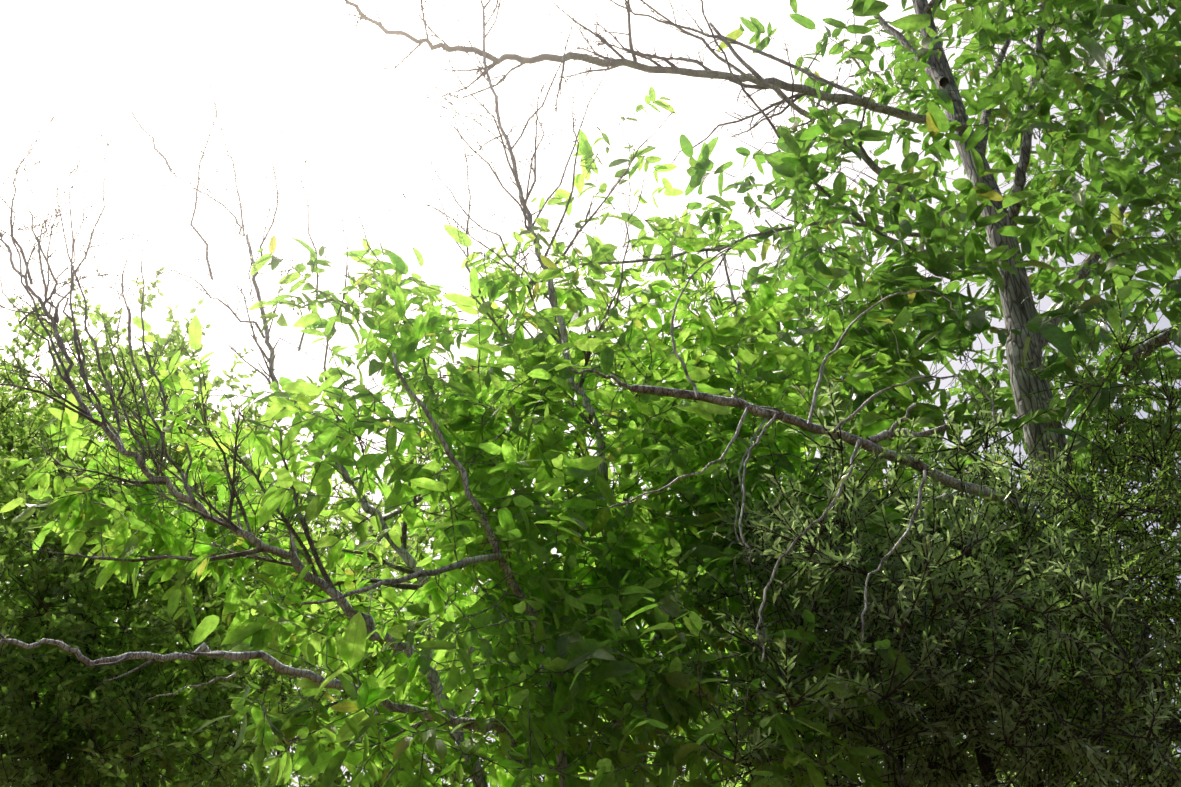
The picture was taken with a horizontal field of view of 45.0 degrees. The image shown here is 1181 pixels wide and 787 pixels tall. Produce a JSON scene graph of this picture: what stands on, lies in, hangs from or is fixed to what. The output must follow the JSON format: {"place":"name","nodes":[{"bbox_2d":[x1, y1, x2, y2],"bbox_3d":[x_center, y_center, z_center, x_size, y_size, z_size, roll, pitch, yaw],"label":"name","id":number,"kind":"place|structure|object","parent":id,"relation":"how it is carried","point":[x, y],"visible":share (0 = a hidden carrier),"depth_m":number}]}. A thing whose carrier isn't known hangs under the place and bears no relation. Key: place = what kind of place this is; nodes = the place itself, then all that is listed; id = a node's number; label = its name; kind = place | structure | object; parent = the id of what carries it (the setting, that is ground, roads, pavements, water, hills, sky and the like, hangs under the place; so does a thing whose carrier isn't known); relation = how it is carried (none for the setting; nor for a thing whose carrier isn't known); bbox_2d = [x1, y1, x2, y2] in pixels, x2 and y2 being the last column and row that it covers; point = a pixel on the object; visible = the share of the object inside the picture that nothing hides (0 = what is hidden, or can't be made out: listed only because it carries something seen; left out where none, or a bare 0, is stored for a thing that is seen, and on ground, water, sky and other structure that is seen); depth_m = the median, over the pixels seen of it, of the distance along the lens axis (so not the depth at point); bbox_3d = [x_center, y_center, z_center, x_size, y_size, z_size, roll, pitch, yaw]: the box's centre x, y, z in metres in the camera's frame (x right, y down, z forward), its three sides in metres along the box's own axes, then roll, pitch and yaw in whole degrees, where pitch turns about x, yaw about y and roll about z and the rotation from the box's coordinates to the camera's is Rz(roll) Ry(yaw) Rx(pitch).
{"place":"outdoors","nodes":[
{"label":"outdoors","id":0,"kind":"place"},
{"bbox_2d":[0,392,298,786],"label":"holm oak","id":1,"kind":"object","parent":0,"point":[79,458],"depth_m":16.01},
{"bbox_2d":[0,267,391,786],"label":"tree","id":2,"kind":"object","parent":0,"point":[112,727],"depth_m":9.25},
{"bbox_2d":[1,474,563,786],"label":"bush","id":3,"kind":"object","parent":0,"point":[378,595],"depth_m":11.45},
{"bbox_2d":[0,0,979,786],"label":"tree","id":4,"kind":"object","parent":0,"point":[266,624],"depth_m":5.67},
{"bbox_2d":[233,385,909,786],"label":"tree","id":5,"kind":"object","parent":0,"point":[441,505],"depth_m":12.84},
{"bbox_2d":[0,0,1180,786],"label":"sky","id":6,"kind":"structure","parent":0,"point":[136,50]},
{"bbox_2d":[344,0,1132,662],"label":"branches","id":7,"kind":"object","parent":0,"point":[854,98],"visible":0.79,"depth_m":5.29},
{"bbox_2d":[324,0,1180,786],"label":"tree","id":8,"kind":"object","parent":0,"point":[1124,188],"depth_m":8.05},
{"bbox_2d":[593,430,1180,786],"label":"bush","id":9,"kind":"object","parent":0,"point":[724,672],"depth_m":9.72},
{"bbox_2d":[643,373,1180,786],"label":"bush","id":10,"kind":"object","parent":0,"point":[1016,673],"depth_m":4.77},
{"bbox_2d":[900,284,1180,786],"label":"bush","id":11,"kind":"object","parent":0,"point":[1162,606],"depth_m":5.20},
{"bbox_3d":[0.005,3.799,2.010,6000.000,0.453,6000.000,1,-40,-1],"label":"ground","id":12,"kind":"structure","parent":0,"visible":0},
{"bbox_2d":[0,0,623,786],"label":"branches","id":13,"kind":"object","parent":12,"relation":"on","point":[432,676],"visible":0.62,"depth_m":5.40}
]}

